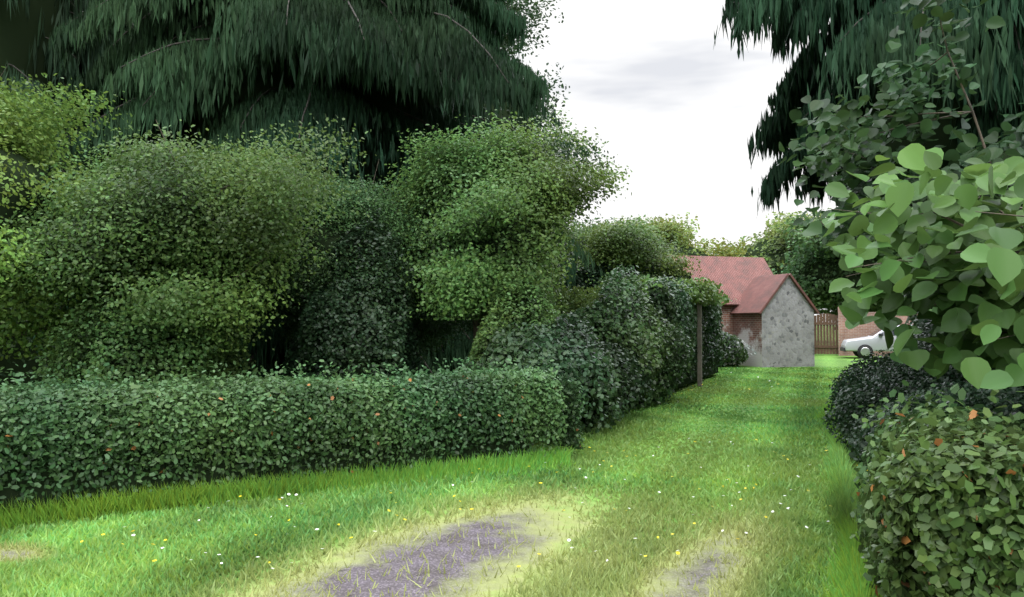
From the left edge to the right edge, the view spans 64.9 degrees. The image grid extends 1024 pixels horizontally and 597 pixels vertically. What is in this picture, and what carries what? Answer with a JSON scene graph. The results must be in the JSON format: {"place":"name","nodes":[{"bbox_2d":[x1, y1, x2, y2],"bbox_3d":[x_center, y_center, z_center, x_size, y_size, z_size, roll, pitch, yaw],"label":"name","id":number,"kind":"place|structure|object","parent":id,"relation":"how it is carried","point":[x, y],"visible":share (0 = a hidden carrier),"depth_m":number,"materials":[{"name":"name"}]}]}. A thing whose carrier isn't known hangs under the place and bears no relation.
{"place":"outdoors","nodes":[
{"label":"outdoors","id":0,"kind":"place"},
{"bbox_2d":[0,444,575,533],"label":"edge grass","id":1,"kind":"structure","parent":0,"point":[194,496],"depth_m":6.93,"materials":[{"name":"green plant"}]},
{"bbox_2d":[0,366,882,596],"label":"grass","id":2,"kind":"structure","parent":0,"point":[51,576],"depth_m":6.00,"materials":[{"name":"green plant"}]},
{"bbox_2d":[0,354,886,596],"bbox_3d":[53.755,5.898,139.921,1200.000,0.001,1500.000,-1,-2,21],"label":"ground","id":3,"kind":"structure","parent":0,"point":[518,519],"depth_m":5.33,"materials":[{"name":"green plant"}]},
{"bbox_2d":[0,0,112,198],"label":"conifer","id":4,"kind":"object","parent":3,"relation":"on","point":[18,33],"depth_m":21.00,"materials":[{"name":"green plant"}]},
{"bbox_2d":[0,65,132,359],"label":"bush","id":5,"kind":"object","parent":3,"relation":"on","point":[22,135],"depth_m":11.20,"materials":[{"name":"green plant"}]},
{"bbox_2d":[79,9,152,158],"bbox_3d":[-13.286,-5.035,28.671,15.934,14.904,14.496,-1,-2,21],"label":"tree","id":6,"kind":"object","parent":3,"relation":"on","point":[115,104],"depth_m":23.78,"materials":[{"name":"green plant"}]},
{"bbox_2d":[32,289,258,385],"bbox_3d":[-4.894,0.832,10.991,2.292,2.057,3.363,-1,-2,21],"label":"bush","id":7,"kind":"object","parent":3,"relation":"on","point":[101,345],"depth_m":10.17,"materials":[{"name":"green plant"}]},
{"bbox_2d":[0,275,292,387],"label":"hedge","id":8,"kind":"object","parent":3,"relation":"on","point":[9,367],"depth_m":16.42,"materials":[{"name":"green plant"}]},
{"bbox_2d":[0,117,370,352],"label":"bush","id":9,"kind":"object","parent":3,"relation":"on","point":[131,178],"depth_m":10.37,"materials":[{"name":"green plant"}]},
{"bbox_2d":[0,351,585,508],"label":"hedge","id":10,"kind":"object","parent":3,"relation":"on","point":[191,408],"depth_m":7.13,"materials":[{"name":"green plant"}]},
{"bbox_2d":[30,0,601,378],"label":"conifer","id":11,"kind":"object","parent":3,"relation":"on","point":[326,37],"depth_m":16.70,"materials":[{"name":"green plant"}]},
{"bbox_2d":[281,206,424,379],"bbox_3d":[-2.339,0.227,12.450,2.271,3.328,2.602,-1,-2,21],"label":"shrub","id":12,"kind":"object","parent":3,"relation":"on","point":[321,323],"depth_m":11.71,"materials":[{"name":"green plant"}]},
{"bbox_2d":[238,161,490,359],"bbox_3d":[-2.593,-0.155,13.655,5.305,4.257,4.080,-1,-2,21],"label":"bush","id":13,"kind":"object","parent":3,"relation":"on","point":[430,324],"depth_m":12.57,"materials":[{"name":"green plant"}]},
{"bbox_2d":[80,372,867,568],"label":"lawn flowers","id":14,"kind":"object","parent":3,"relation":"on","point":[677,553],"visible":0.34,"depth_m":6.09,"materials":[{"name":"white plant"}]},
{"bbox_2d":[374,109,632,340],"bbox_3d":[-0.384,-0.445,13.306,4.452,4.782,4.839,-1,-2,21],"label":"bush","id":15,"kind":"object","parent":3,"relation":"on","point":[546,199],"depth_m":12.16,"materials":[{"name":"green plant"}]},
{"bbox_2d":[468,271,566,370],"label":"bush","id":16,"kind":"object","parent":3,"relation":"on","point":[483,332],"depth_m":11.12,"materials":[{"name":"green plant"}]},
{"bbox_2d":[479,0,616,183],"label":"tree","id":17,"kind":"object","parent":3,"relation":"on","point":[528,13],"depth_m":30.31,"materials":[{"name":"green plant"}]},
{"bbox_2d":[406,257,691,371],"bbox_3d":[-0.183,0.341,25.416,3.008,3.853,13.736,-3,-4,63],"label":"hedge","id":18,"kind":"object","parent":3,"relation":"on","point":[581,275],"depth_m":25.85,"materials":[{"name":"green plant"}]},
{"bbox_2d":[458,311,657,433],"bbox_3d":[0.666,1.048,12.115,2.592,1.700,5.654,-1,-2,21],"label":"bush","id":19,"kind":"object","parent":3,"relation":"on","point":[599,366],"depth_m":10.66,"materials":[{"name":"green plant"}]},
{"bbox_2d":[531,100,608,168],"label":"tree","id":20,"kind":"object","parent":3,"relation":"on","point":[567,138],"depth_m":47.68,"materials":[{"name":"green plant"}]},
{"bbox_2d":[563,217,616,267],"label":"bush","id":21,"kind":"object","parent":3,"relation":"on","point":[577,233],"depth_m":60.27,"materials":[{"name":"green plant"}]},
{"bbox_2d":[562,265,694,409],"bbox_3d":[1.921,0.701,15.268,2.745,2.618,5.487,-1,-2,21],"label":"bush","id":22,"kind":"object","parent":3,"relation":"on","point":[651,333],"depth_m":14.21,"materials":[{"name":"green plant"}]},
{"bbox_2d":[574,214,701,285],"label":"bush","id":23,"kind":"object","parent":3,"relation":"on","point":[634,241],"depth_m":25.99,"materials":[{"name":"green plant"}]},
{"bbox_2d":[599,273,725,390],"bbox_3d":[3.968,0.816,20.483,2.064,2.573,8.549,-1,-2,21],"label":"tall hedge","id":24,"kind":"object","parent":3,"relation":"on","point":[684,309],"depth_m":18.43,"materials":[{"name":"green plant"}]},
{"bbox_2d":[590,274,736,306],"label":"climber leaves","id":25,"kind":"object","parent":24,"relation":"on","point":[710,294],"visible":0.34,"depth_m":19.16,"materials":[{"name":"green plant"}]},
{"bbox_2d":[602,212,758,256],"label":"tree","id":26,"kind":"object","parent":3,"relation":"on","point":[673,228],"depth_m":48.92,"materials":[{"name":"green plant"}]},
{"bbox_2d":[697,290,701,385],"bbox_3d":[4.762,0.978,19.976,0.100,2.300,1.650,-1,-2,21],"label":"post","id":27,"kind":"object","parent":3,"relation":"on","point":[699,344],"visible":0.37,"depth_m":19.20,"materials":[{"name":"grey wood"}]},
{"bbox_2d":[720,306,734,363],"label":"shed walls","id":28,"kind":"structure","parent":3,"relation":"on","point":[728,320],"depth_m":29.43,"materials":[{"name":"brown brick"}]},
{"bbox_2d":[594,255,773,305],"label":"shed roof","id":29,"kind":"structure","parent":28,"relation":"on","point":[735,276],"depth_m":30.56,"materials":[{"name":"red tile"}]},
{"bbox_2d":[718,331,748,366],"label":"shrub leaves","id":30,"kind":"object","parent":3,"relation":"on","point":[735,350],"visible":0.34,"depth_m":27.59,"materials":[{"name":"green plant"}]},
{"bbox_2d":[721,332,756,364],"bbox_3d":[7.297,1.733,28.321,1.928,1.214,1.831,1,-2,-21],"label":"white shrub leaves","id":31,"kind":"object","parent":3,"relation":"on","point":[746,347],"visible":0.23,"depth_m":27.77,"materials":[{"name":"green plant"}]},
{"bbox_2d":[693,211,821,282],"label":"tree","id":32,"kind":"object","parent":3,"relation":"on","point":[773,231],"depth_m":50.81,"materials":[{"name":"green plant"}]},
{"bbox_2d":[734,276,814,366],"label":"shed wing walls","id":33,"kind":"structure","parent":3,"relation":"on","point":[778,331],"depth_m":28.07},
{"bbox_2d":[730,273,818,313],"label":"roof","id":34,"kind":"structure","parent":33,"relation":"on","point":[759,293],"depth_m":28.46,"materials":[{"name":"red tile"}]},
{"bbox_2d":[769,230,829,312],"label":"tree","id":35,"kind":"object","parent":3,"relation":"on","point":[818,307],"depth_m":64.50,"materials":[{"name":"green plant"}]},
{"bbox_2d":[772,208,892,316],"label":"tree","id":36,"kind":"object","parent":3,"relation":"on","point":[816,246],"depth_m":42.39,"materials":[{"name":"green plant"}]},
{"bbox_2d":[799,400,881,596],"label":"edge grass","id":37,"kind":"structure","parent":3,"relation":"on","point":[851,581],"depth_m":5.65,"materials":[{"name":"green plant"}]},
{"bbox_2d":[713,0,1023,218],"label":"conifer","id":38,"kind":"object","parent":3,"relation":"on","point":[814,72],"depth_m":11.72,"materials":[{"name":"green plant"}]},
{"bbox_2d":[841,325,924,351],"bbox_3d":[16.621,1.709,34.929,4.215,1.139,1.759,-1,-2,17],"label":"car","id":39,"kind":"object","parent":3,"relation":"on","point":[875,342],"depth_m":34.44,"materials":[{"name":"white metal"}]},
{"bbox_2d":[840,333,882,351],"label":"car trim","id":40,"kind":"structure","parent":39,"relation":"attached to","point":[844,350],"depth_m":34.77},
{"bbox_2d":[861,347,869,355],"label":"car hubs","id":41,"kind":"object","parent":39,"relation":"attached to","point":[865,350],"visible":0.32,"depth_m":34.38,"materials":[{"name":"silver metal"}]},
{"bbox_2d":[853,344,928,358],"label":"car tyres","id":42,"kind":"object","parent":39,"relation":"attached to","point":[857,353],"visible":0.3,"depth_m":34.43,"materials":[{"name":"black rubber"}]},
{"bbox_2d":[778,0,1023,386],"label":"hazel","id":43,"kind":"object","parent":3,"relation":"on","point":[866,140],"depth_m":8.16,"materials":[{"name":"green plant"}]},
{"bbox_2d":[890,311,935,363],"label":"bush","id":44,"kind":"object","parent":3,"relation":"on","point":[920,324],"visible":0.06,"depth_m":15.39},
{"bbox_2d":[802,143,1023,389],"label":"hazel","id":45,"kind":"object","parent":3,"relation":"on","point":[988,245],"depth_m":4.69,"materials":[{"name":"green plant"}]},
{"bbox_2d":[821,349,1023,462],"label":"bush","id":46,"kind":"object","parent":3,"relation":"on","point":[879,379],"depth_m":8.62,"materials":[{"name":"green plant"}]},
{"bbox_2d":[849,379,1023,596],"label":"hedge","id":47,"kind":"object","parent":3,"relation":"on","point":[935,477],"depth_m":3.36,"materials":[{"name":"green plant"}]},
{"bbox_2d":[506,0,837,318],"label":"sky","id":48,"kind":"structure","parent":0,"point":[675,109],"materials":[{"name":"white"}]},
{"bbox_2d":[838,307,917,355],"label":"garden wall","id":49,"kind":"structure","parent":0,"point":[858,331],"depth_m":37.73,"materials":[{"name":"pink brick"}]},
{"bbox_2d":[814,313,837,353],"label":"gate","id":50,"kind":"structure","parent":49,"relation":"attached to","point":[825,333],"depth_m":38.27,"materials":[{"name":"brown wood"}]}
]}

